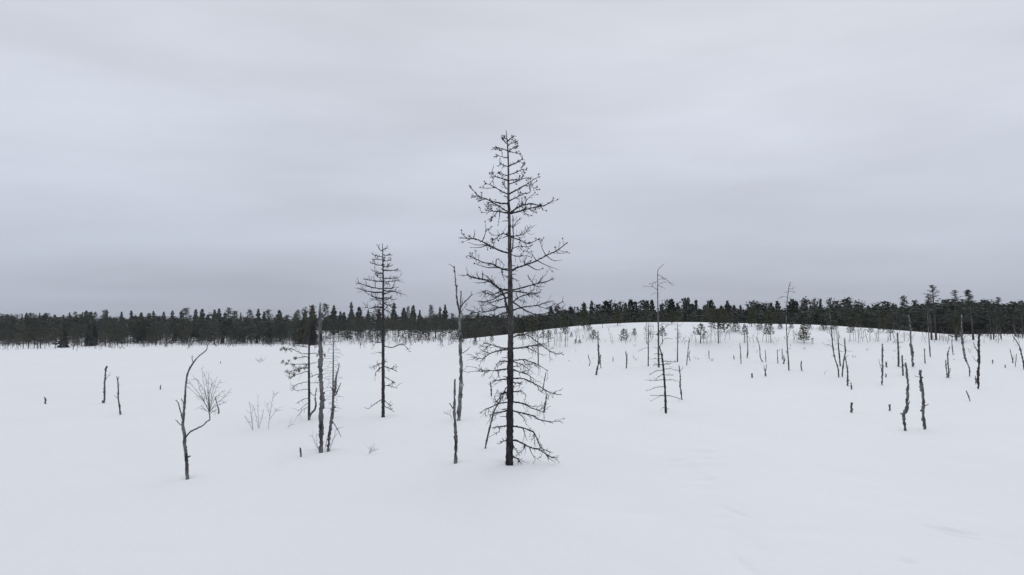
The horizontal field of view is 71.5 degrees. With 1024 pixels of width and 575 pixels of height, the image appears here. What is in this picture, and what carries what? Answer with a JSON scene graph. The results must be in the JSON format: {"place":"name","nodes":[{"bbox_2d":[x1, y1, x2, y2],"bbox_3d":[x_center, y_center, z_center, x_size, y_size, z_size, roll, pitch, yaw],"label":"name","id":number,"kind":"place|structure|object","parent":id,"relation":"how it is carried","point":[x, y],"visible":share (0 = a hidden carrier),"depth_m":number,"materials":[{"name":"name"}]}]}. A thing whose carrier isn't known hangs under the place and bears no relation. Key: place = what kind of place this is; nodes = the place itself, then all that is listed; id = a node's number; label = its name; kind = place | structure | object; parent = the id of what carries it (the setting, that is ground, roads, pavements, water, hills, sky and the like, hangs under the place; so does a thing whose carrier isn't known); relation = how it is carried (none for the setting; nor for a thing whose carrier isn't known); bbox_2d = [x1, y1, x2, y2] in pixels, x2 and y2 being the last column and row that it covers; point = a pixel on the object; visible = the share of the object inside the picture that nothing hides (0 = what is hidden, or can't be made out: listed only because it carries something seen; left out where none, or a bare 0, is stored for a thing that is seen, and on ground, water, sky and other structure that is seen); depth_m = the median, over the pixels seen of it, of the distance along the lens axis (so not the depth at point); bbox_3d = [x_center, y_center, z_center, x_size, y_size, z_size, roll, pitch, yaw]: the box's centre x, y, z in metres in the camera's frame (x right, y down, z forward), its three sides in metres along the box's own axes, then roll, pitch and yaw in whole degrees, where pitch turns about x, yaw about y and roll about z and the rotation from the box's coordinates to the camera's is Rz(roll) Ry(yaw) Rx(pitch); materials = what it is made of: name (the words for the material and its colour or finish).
{"place":"outdoors","nodes":[
{"label":"outdoors","id":0,"kind":"place"},
{"bbox_2d":[0,320,1023,574],"bbox_3d":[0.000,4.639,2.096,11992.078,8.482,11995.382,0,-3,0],"label":"snow ground","id":1,"kind":"structure","parent":0,"point":[726,464],"depth_m":17.59,"materials":[{"name":"white snow"}]},
{"bbox_2d":[18,325,27,348],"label":"pine tree","id":2,"kind":"object","parent":1,"relation":"on","point":[23,331],"visible":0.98,"depth_m":114.53,"materials":[{"name":"green plant"}]},
{"bbox_2d":[22,331,35,347],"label":"pine tree","id":3,"kind":"object","parent":1,"relation":"on","point":[28,335],"visible":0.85,"depth_m":116.08,"materials":[{"name":"green plant"}]},
{"bbox_2d":[32,326,48,347],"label":"pine tree","id":4,"kind":"object","parent":1,"relation":"on","point":[40,332],"visible":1,"depth_m":116.26,"materials":[{"name":"green plant"}]},
{"bbox_2d":[50,329,59,348],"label":"pine tree","id":5,"kind":"object","parent":1,"relation":"on","point":[55,335],"visible":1,"depth_m":116.29,"materials":[{"name":"green plant"}]},
{"bbox_2d":[55,323,70,347],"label":"spruce tree","id":6,"kind":"object","parent":1,"relation":"on","point":[65,334],"visible":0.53,"depth_m":127.71,"materials":[{"name":"green plant"}]},
{"bbox_2d":[56,323,70,347],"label":"pine tree","id":7,"kind":"object","parent":1,"relation":"on","point":[62,327],"visible":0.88,"depth_m":121.81,"materials":[{"name":"green plant"}]},
{"bbox_2d":[68,322,82,344],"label":"pine tree","id":8,"kind":"object","parent":1,"relation":"on","point":[75,325],"visible":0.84,"depth_m":145.09,"materials":[{"name":"green plant"}]},
{"bbox_2d":[76,325,85,344],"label":"pine tree","id":9,"kind":"object","parent":1,"relation":"on","point":[84,331],"visible":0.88,"depth_m":144.68,"materials":[{"name":"green plant"}]},
{"bbox_2d":[83,325,94,345],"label":"spruce tree","id":10,"kind":"object","parent":1,"relation":"on","point":[87,338],"visible":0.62,"depth_m":142.68,"materials":[{"name":"green plant"}]},
{"bbox_2d":[84,329,96,346],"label":"pine tree","id":11,"kind":"object","parent":1,"relation":"on","point":[89,331],"visible":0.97,"depth_m":136.25,"materials":[{"name":"green plant"}]},
{"bbox_2d":[92,325,99,345],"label":"spruce tree","id":12,"kind":"object","parent":1,"relation":"on","point":[94,332],"visible":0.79,"depth_m":144.99,"materials":[{"name":"green plant"}]},
{"bbox_2d":[99,322,111,346],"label":"pine tree","id":13,"kind":"object","parent":1,"relation":"on","point":[105,333],"visible":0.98,"depth_m":135.46,"materials":[{"name":"green plant"}]},
{"bbox_2d":[102,366,109,402],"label":"dead snag","id":14,"kind":"object","parent":1,"relation":"on","point":[104,388],"visible":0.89,"depth_m":29.89,"materials":[{"name":"grey wood"}]},
{"bbox_2d":[109,322,124,343],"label":"pine tree","id":15,"kind":"object","parent":1,"relation":"on","point":[119,330],"visible":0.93,"depth_m":147.41,"materials":[{"name":"green plant"}]},
{"bbox_2d":[115,376,121,414],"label":"dead snag","id":16,"kind":"object","parent":1,"relation":"on","point":[119,405],"visible":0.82,"depth_m":26.27,"materials":[{"name":"grey wood"}]},
{"bbox_2d":[137,318,146,340],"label":"pine tree","id":17,"kind":"object","parent":1,"relation":"on","point":[142,323],"visible":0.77,"depth_m":161.28,"materials":[{"name":"green plant"}]},
{"bbox_2d":[155,322,165,344],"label":"pine tree","id":18,"kind":"object","parent":1,"relation":"on","point":[160,330],"visible":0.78,"depth_m":150.41,"materials":[{"name":"green plant"}]},
{"bbox_2d":[161,322,172,345],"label":"pine tree","id":19,"kind":"object","parent":1,"relation":"on","point":[166,326],"visible":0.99,"depth_m":140.11,"materials":[{"name":"green plant"}]},
{"bbox_2d":[174,317,189,338],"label":"pine tree","id":20,"kind":"object","parent":1,"relation":"on","point":[180,320],"visible":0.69,"depth_m":160.79,"materials":[{"name":"green plant"}]},
{"bbox_2d":[179,320,194,343],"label":"pine tree","id":21,"kind":"object","parent":1,"relation":"on","point":[187,326],"visible":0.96,"depth_m":154.84,"materials":[{"name":"green plant"}]},
{"bbox_2d":[181,308,193,319],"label":"pine tree","id":22,"kind":"object","parent":1,"relation":"on","point":[187,313],"visible":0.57,"depth_m":240.31,"materials":[{"name":"green plant"}]},
{"bbox_2d":[190,318,198,339],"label":"pine tree","id":23,"kind":"object","parent":1,"relation":"on","point":[193,324],"visible":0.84,"depth_m":166.75,"materials":[{"name":"green plant"}]},
{"bbox_2d":[176,341,232,479],"bbox_3d":[-6.683,2.837,15.547,1.377,3.335,0.670,-1,-3,20],"label":"dead birch","id":24,"kind":"object","parent":1,"relation":"on","point":[186,456],"visible":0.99,"depth_m":15.48,"materials":[{"name":"grey wood"}]},
{"bbox_2d":[206,322,222,343],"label":"pine tree","id":25,"kind":"object","parent":1,"relation":"on","point":[212,331],"visible":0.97,"depth_m":153.31,"materials":[{"name":"green plant"}]},
{"bbox_2d":[294,321,307,343],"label":"spruce tree","id":26,"kind":"object","parent":1,"relation":"on","point":[298,333],"visible":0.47,"depth_m":155.05,"materials":[{"name":"green plant"}]},
{"bbox_2d":[279,305,328,418],"bbox_3d":[-7.297,2.765,24.934,1.821,4.418,1.326,0,-3,0],"label":"half dead pine","id":27,"kind":"object","parent":1,"relation":"on","point":[308,353],"visible":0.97,"depth_m":24.94,"materials":[{"name":"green plant"}]},
{"bbox_2d":[306,321,318,344],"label":"spruce tree","id":28,"kind":"object","parent":1,"relation":"on","point":[313,334],"visible":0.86,"depth_m":151.00,"materials":[{"name":"green plant"}]},
{"bbox_2d":[316,302,325,452],"bbox_3d":[-4.993,2.512,18.574,0.245,4.302,0.227,-2,-3,41],"label":"dead snag","id":29,"kind":"object","parent":1,"relation":"on","point":[322,393],"visible":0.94,"depth_m":18.52,"materials":[{"name":"grey wood"}]},
{"bbox_2d":[321,303,330,326],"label":"pine tree","id":30,"kind":"object","parent":1,"relation":"on","point":[326,310],"visible":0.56,"depth_m":243.49,"materials":[{"name":"green plant"}]},
{"bbox_2d":[325,364,340,451],"bbox_3d":[-4.666,3.327,18.721,0.496,2.666,0.305,1,-3,-22],"label":"dead snag","id":31,"kind":"object","parent":1,"relation":"on","point":[331,422],"visible":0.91,"depth_m":18.65,"materials":[{"name":"grey wood"}]},
{"bbox_2d":[323,335,342,412],"bbox_3d":[-6.255,3.333,24.868,0.828,3.310,0.430,0,-3,-10],"label":"slim dead spruce","id":32,"kind":"object","parent":1,"relation":"on","point":[332,383],"visible":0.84,"depth_m":24.89,"materials":[{"name":"grey wood"}]},
{"bbox_2d":[352,307,362,330],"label":"spruce tree","id":33,"kind":"object","parent":1,"relation":"on","point":[359,313],"visible":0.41,"depth_m":227.36,"materials":[{"name":"green plant"}]},
{"bbox_2d":[354,243,410,416],"bbox_3d":[-4.631,1.678,25.176,2.026,6.516,1.043,0,-3,0],"label":"dead pine","id":34,"kind":"object","parent":1,"relation":"on","point":[383,401],"visible":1,"depth_m":25.20,"materials":[{"name":"grey wood"}]},
{"bbox_2d":[390,303,397,328],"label":"spruce tree","id":35,"kind":"object","parent":1,"relation":"on","point":[394,311],"visible":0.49,"depth_m":252.22,"materials":[{"name":"green plant"}]},
{"bbox_2d":[421,318,431,340],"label":"pine tree","id":36,"kind":"object","parent":1,"relation":"on","point":[426,325],"visible":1,"depth_m":171.01,"materials":[{"name":"green plant"}]},
{"bbox_2d":[441,304,448,329],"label":"spruce tree","id":37,"kind":"object","parent":1,"relation":"on","point":[445,311],"visible":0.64,"depth_m":241.03,"materials":[{"name":"green plant"}]},
{"bbox_2d":[449,379,457,463],"bbox_3d":[-1.368,3.326,16.794,0.254,2.347,0.115,-1,-3,30],"label":"dead snag","id":38,"kind":"object","parent":1,"relation":"on","point":[455,433],"visible":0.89,"depth_m":16.75,"materials":[{"name":"grey wood"}]},
{"bbox_2d":[450,264,472,420],"bbox_3d":[-1.765,2.017,24.202,0.890,5.690,0.368,0,-3,0],"label":"dead birch","id":39,"kind":"object","parent":1,"relation":"on","point":[459,407],"visible":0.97,"depth_m":24.14,"materials":[{"name":"grey wood"}]},
{"bbox_2d":[470,315,478,339],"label":"pine tree","id":40,"kind":"object","parent":1,"relation":"on","point":[475,322],"visible":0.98,"depth_m":62.88,"materials":[{"name":"green plant"}]},
{"bbox_2d":[485,397,501,448],"bbox_3d":[-0.454,3.680,18.767,0.612,1.896,0.139,-1,-3,26],"label":"leaning pole","id":41,"kind":"object","parent":1,"relation":"on","point":[486,440],"visible":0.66,"depth_m":18.77,"materials":[{"name":"grey wood"}]},
{"bbox_2d":[491,318,501,335],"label":"pine tree","id":42,"kind":"object","parent":1,"relation":"on","point":[496,329],"visible":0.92,"depth_m":94.41,"materials":[{"name":"green plant"}]},
{"bbox_2d":[0,298,1023,343],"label":"forest","id":43,"kind":"object","parent":1,"relation":"on","point":[815,315],"visible":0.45,"depth_m":142.56,"materials":[{"name":"green plant"}]},
{"bbox_2d":[0,328,1023,349],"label":"undergrowth","id":44,"kind":"object","parent":1,"relation":"on","point":[263,343],"visible":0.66,"depth_m":148.21,"materials":[{"name":"grey plant"}]},
{"bbox_2d":[459,131,569,465],"bbox_3d":[0.054,0.362,16.610,2.612,8.252,1.510,0,-3,0],"label":"dead pine","id":45,"kind":"object","parent":1,"relation":"on","point":[509,440],"visible":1,"depth_m":16.68,"materials":[{"name":"grey wood"}]},
{"bbox_2d":[527,319,537,335],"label":"young pine","id":46,"kind":"object","parent":1,"relation":"on","point":[532,323],"visible":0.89,"depth_m":62.46,"materials":[{"name":"green plant"}]},
{"bbox_2d":[540,314,548,329],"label":"pine tree","id":47,"kind":"object","parent":1,"relation":"on","point":[545,325],"visible":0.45,"depth_m":105.50,"materials":[{"name":"green plant"}]},
{"bbox_2d":[561,316,568,346],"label":"young pine","id":48,"kind":"object","parent":1,"relation":"on","point":[565,324],"visible":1,"depth_m":54.38,"materials":[{"name":"green plant"}]},
{"bbox_2d":[577,302,588,328],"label":"young pine","id":49,"kind":"object","parent":1,"relation":"on","point":[582,314],"visible":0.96,"depth_m":63.89,"materials":[{"name":"green plant"}]},
{"bbox_2d":[595,331,600,374],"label":"dead snag","id":50,"kind":"object","parent":1,"relation":"on","point":[598,354],"visible":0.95,"depth_m":41.93,"materials":[{"name":"grey wood"}]},
{"bbox_2d":[599,301,610,318],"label":"spruce tree","id":51,"kind":"object","parent":1,"relation":"on","point":[605,303],"visible":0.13,"depth_m":129.73,"materials":[{"name":"green plant"}]},
{"bbox_2d":[610,309,621,325],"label":"young pine","id":52,"kind":"object","parent":1,"relation":"on","point":[615,320],"visible":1,"depth_m":65.71,"materials":[{"name":"green plant"}]},
{"bbox_2d":[624,305,634,322],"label":"pine tree","id":53,"kind":"object","parent":1,"relation":"on","point":[628,318],"visible":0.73,"depth_m":92.52,"materials":[{"name":"green plant"}]},
{"bbox_2d":[625,299,635,321],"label":"spruce tree","id":54,"kind":"object","parent":1,"relation":"on","point":[631,302],"visible":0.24,"depth_m":130.82,"materials":[{"name":"green plant"}]},
{"bbox_2d":[638,300,648,310],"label":"pine tree","id":55,"kind":"object","parent":1,"relation":"on","point":[642,306],"visible":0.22,"depth_m":157.75,"materials":[{"name":"green plant"}]},
{"bbox_2d":[642,307,649,321],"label":"pine tree","id":56,"kind":"object","parent":1,"relation":"on","point":[646,314],"visible":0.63,"depth_m":90.88,"materials":[{"name":"green plant"}]},
{"bbox_2d":[649,300,656,314],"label":"spruce tree","id":57,"kind":"object","parent":1,"relation":"on","point":[652,307],"visible":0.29,"depth_m":131.51,"materials":[{"name":"green plant"}]},
{"bbox_2d":[644,264,672,366],"bbox_3d":[9.270,1.934,45.302,2.089,7.034,1.082,0,-3,0],"label":"bare tree","id":58,"kind":"object","parent":1,"relation":"on","point":[657,314],"visible":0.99,"depth_m":45.38,"materials":[{"name":"grey plant"}]},
{"bbox_2d":[650,345,679,413],"bbox_3d":[5.596,3.605,26.495,1.424,2.870,0.614,0,-3,-8],"label":"dead spruce","id":59,"kind":"object","parent":1,"relation":"on","point":[664,386],"visible":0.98,"depth_m":26.54,"materials":[{"name":"grey wood"}]},
{"bbox_2d":[665,298,674,318],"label":"spruce tree","id":60,"kind":"object","parent":1,"relation":"on","point":[671,305],"visible":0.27,"depth_m":133.72,"materials":[{"name":"green plant"}]},
{"bbox_2d":[679,297,691,312],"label":"pine tree","id":61,"kind":"object","parent":1,"relation":"on","point":[685,303],"visible":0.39,"depth_m":129.35,"materials":[{"name":"green plant"}]},
{"bbox_2d":[693,324,706,342],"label":"young pine","id":62,"kind":"object","parent":1,"relation":"on","point":[697,331],"visible":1,"depth_m":54.55,"materials":[{"name":"green plant"}]},
{"bbox_2d":[708,308,726,342],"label":"young pine","id":63,"kind":"object","parent":1,"relation":"on","point":[717,320],"visible":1,"depth_m":54.51,"materials":[{"name":"green plant"}]},
{"bbox_2d":[719,307,732,331],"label":"young pine","id":64,"kind":"object","parent":1,"relation":"on","point":[724,317],"visible":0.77,"depth_m":59.54,"materials":[{"name":"green plant"}]},
{"bbox_2d":[728,320,740,331],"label":"young pine","id":65,"kind":"object","parent":1,"relation":"on","point":[735,324],"visible":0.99,"depth_m":59.75,"materials":[{"name":"green plant"}]},
{"bbox_2d":[745,307,758,325],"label":"young pine","id":66,"kind":"object","parent":1,"relation":"on","point":[751,320],"visible":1,"depth_m":63.89,"materials":[{"name":"green plant"}]},
{"bbox_2d":[749,300,760,310],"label":"pine tree","id":67,"kind":"object","parent":1,"relation":"on","point":[753,303],"visible":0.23,"depth_m":141.26,"materials":[{"name":"green plant"}]},
{"bbox_2d":[756,301,772,314],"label":"pine tree","id":68,"kind":"object","parent":1,"relation":"on","point":[765,308],"visible":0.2,"depth_m":136.80,"materials":[{"name":"green plant"}]},
{"bbox_2d":[761,310,774,326],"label":"young pine","id":69,"kind":"object","parent":1,"relation":"on","point":[769,317],"visible":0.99,"depth_m":63.27,"materials":[{"name":"green plant"}]},
{"bbox_2d":[528,319,1023,360],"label":"sapling brush","id":70,"kind":"object","parent":1,"relation":"on","point":[787,336],"visible":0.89,"depth_m":56.07,"materials":[{"name":"grey plant"}]},
{"bbox_2d":[779,282,794,369],"bbox_3d":[16.847,2.544,43.640,1.250,5.815,0.587,0,-3,0],"label":"dead snag","id":71,"kind":"object","parent":1,"relation":"on","point":[786,327],"visible":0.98,"depth_m":43.66,"materials":[{"name":"grey wood"}]},
{"bbox_2d":[785,299,797,314],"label":"spruce tree","id":72,"kind":"object","parent":1,"relation":"on","point":[791,302],"visible":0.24,"depth_m":129.37,"materials":[{"name":"green plant"}]},
{"bbox_2d":[796,323,812,342],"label":"young pine","id":73,"kind":"object","parent":1,"relation":"on","point":[803,328],"visible":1,"depth_m":54.61,"materials":[{"name":"green plant"}]},
{"bbox_2d":[801,296,811,309],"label":"pine tree","id":74,"kind":"object","parent":1,"relation":"on","point":[805,303],"visible":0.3,"depth_m":151.09,"materials":[{"name":"green plant"}]},
{"bbox_2d":[822,306,838,376],"bbox_3d":[18.299,3.226,40.773,0.992,4.572,0.326,0,-3,0],"label":"dead snag","id":75,"kind":"object","parent":1,"relation":"on","point":[834,356],"visible":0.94,"depth_m":40.72,"materials":[{"name":"grey wood"}]},
{"bbox_2d":[841,338,850,376],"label":"dead snag","id":76,"kind":"object","parent":1,"relation":"on","point":[844,357],"visible":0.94,"depth_m":41.06,"materials":[{"name":"grey wood"}]},
{"bbox_2d":[847,311,859,327],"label":"young pine","id":77,"kind":"object","parent":1,"relation":"on","point":[853,314],"visible":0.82,"depth_m":63.10,"materials":[{"name":"green plant"}]},
{"bbox_2d":[881,344,883,384],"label":"dead snag","id":78,"kind":"object","parent":1,"relation":"on","point":[882,365],"visible":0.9,"depth_m":37.47,"materials":[{"name":"grey wood"}]},
{"bbox_2d":[877,312,888,330],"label":"young pine","id":79,"kind":"object","parent":1,"relation":"on","point":[882,315],"visible":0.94,"depth_m":62.25,"materials":[{"name":"green plant"}]},
{"bbox_2d":[880,301,893,308],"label":"pine tree","id":80,"kind":"object","parent":1,"relation":"on","point":[884,303],"visible":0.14,"depth_m":135.72,"materials":[{"name":"green plant"}]},
{"bbox_2d":[882,311,898,329],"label":"pine tree","id":81,"kind":"object","parent":1,"relation":"on","point":[889,316],"visible":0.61,"depth_m":89.19,"materials":[{"name":"green plant"}]},
{"bbox_2d":[894,333,901,366],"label":"dead snag","id":82,"kind":"object","parent":1,"relation":"on","point":[898,358],"visible":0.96,"depth_m":45.18,"materials":[{"name":"grey wood"}]},
{"bbox_2d":[892,312,906,329],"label":"pine tree","id":83,"kind":"object","parent":1,"relation":"on","point":[898,318],"visible":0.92,"depth_m":88.41,"materials":[{"name":"green plant"}]},
{"bbox_2d":[900,363,909,430],"bbox_3d":[12.591,3.672,22.793,0.294,2.557,0.167,-1,-3,20],"label":"dead snag","id":84,"kind":"object","parent":1,"relation":"on","point":[905,410],"visible":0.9,"depth_m":22.75,"materials":[{"name":"grey wood"}]},
{"bbox_2d":[899,295,912,312],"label":"pine tree","id":85,"kind":"object","parent":1,"relation":"on","point":[902,298],"visible":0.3,"depth_m":128.71,"materials":[{"name":"green plant"}]},
{"bbox_2d":[908,315,914,366],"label":"dead snag","id":86,"kind":"object","parent":1,"relation":"on","point":[912,351],"visible":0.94,"depth_m":44.92,"materials":[{"name":"grey wood"}]},
{"bbox_2d":[916,370,928,429],"bbox_3d":[13.300,3.822,23.104,0.398,2.309,0.204,0,-3,0],"label":"dead snag","id":87,"kind":"object","parent":1,"relation":"on","point":[922,410],"visible":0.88,"depth_m":23.06,"materials":[{"name":"grey wood"}]},
{"bbox_2d":[925,308,932,356],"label":"dead snag","id":88,"kind":"object","parent":1,"relation":"on","point":[928,334],"visible":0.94,"depth_m":49.32,"materials":[{"name":"grey wood"}]},
{"bbox_2d":[924,294,935,339],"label":"pine tree","id":89,"kind":"object","parent":1,"relation":"on","point":[931,337],"visible":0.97,"depth_m":58.10,"materials":[{"name":"green plant"}]},
{"bbox_2d":[924,285,939,339],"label":"pine tree","id":90,"kind":"object","parent":1,"relation":"on","point":[933,296],"visible":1,"depth_m":58.23,"materials":[{"name":"green plant"}]},
{"bbox_2d":[947,290,962,339],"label":"pine tree","id":91,"kind":"object","parent":1,"relation":"on","point":[956,297],"visible":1,"depth_m":58.83,"materials":[{"name":"green plant"}]},
{"bbox_2d":[949,315,963,339],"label":"young pine","id":92,"kind":"object","parent":1,"relation":"on","point":[957,328],"visible":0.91,"depth_m":58.45,"materials":[{"name":"green plant"}]},
{"bbox_2d":[960,315,970,376],"bbox_3d":[26.081,3.537,41.117,0.736,3.936,0.416,1,-3,-26],"label":"dead snag","id":93,"kind":"object","parent":1,"relation":"on","point":[962,343],"visible":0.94,"depth_m":40.95,"materials":[{"name":"grey wood"}]},
{"bbox_2d":[962,289,975,339],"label":"pine tree","id":94,"kind":"object","parent":1,"relation":"on","point":[968,294],"visible":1,"depth_m":59.37,"materials":[{"name":"green plant"}]},
{"bbox_2d":[973,333,980,388],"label":"dead snag","id":95,"kind":"object","parent":1,"relation":"on","point":[979,362],"visible":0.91,"depth_m":35.39,"materials":[{"name":"grey wood"}]},
{"bbox_2d":[985,302,994,338],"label":"pine tree","id":96,"kind":"object","parent":1,"relation":"on","point":[988,309],"visible":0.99,"depth_m":60.88,"materials":[{"name":"green plant"}]},
{"bbox_2d":[990,307,997,339],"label":"pine tree","id":97,"kind":"object","parent":1,"relation":"on","point":[992,311],"visible":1,"depth_m":60.88,"materials":[{"name":"green plant"}]},
{"bbox_2d":[995,297,1005,338],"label":"pine tree","id":98,"kind":"object","parent":1,"relation":"on","point":[996,304],"visible":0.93,"depth_m":61.90,"materials":[{"name":"green plant"}]},
{"bbox_2d":[1010,307,1019,335],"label":"pine tree","id":99,"kind":"object","parent":1,"relation":"on","point":[1012,309],"visible":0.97,"depth_m":65.89,"materials":[{"name":"green plant"}]},
{"bbox_2d":[1013,300,1023,337],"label":"pine tree","id":100,"kind":"object","parent":1,"relation":"on","point":[1020,308],"visible":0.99,"depth_m":63.79,"materials":[{"name":"green plant"}]},
{"bbox_2d":[0,0,1023,319],"label":"sky","id":101,"kind":"structure","parent":0,"point":[158,156],"materials":[{"name":"grey"}]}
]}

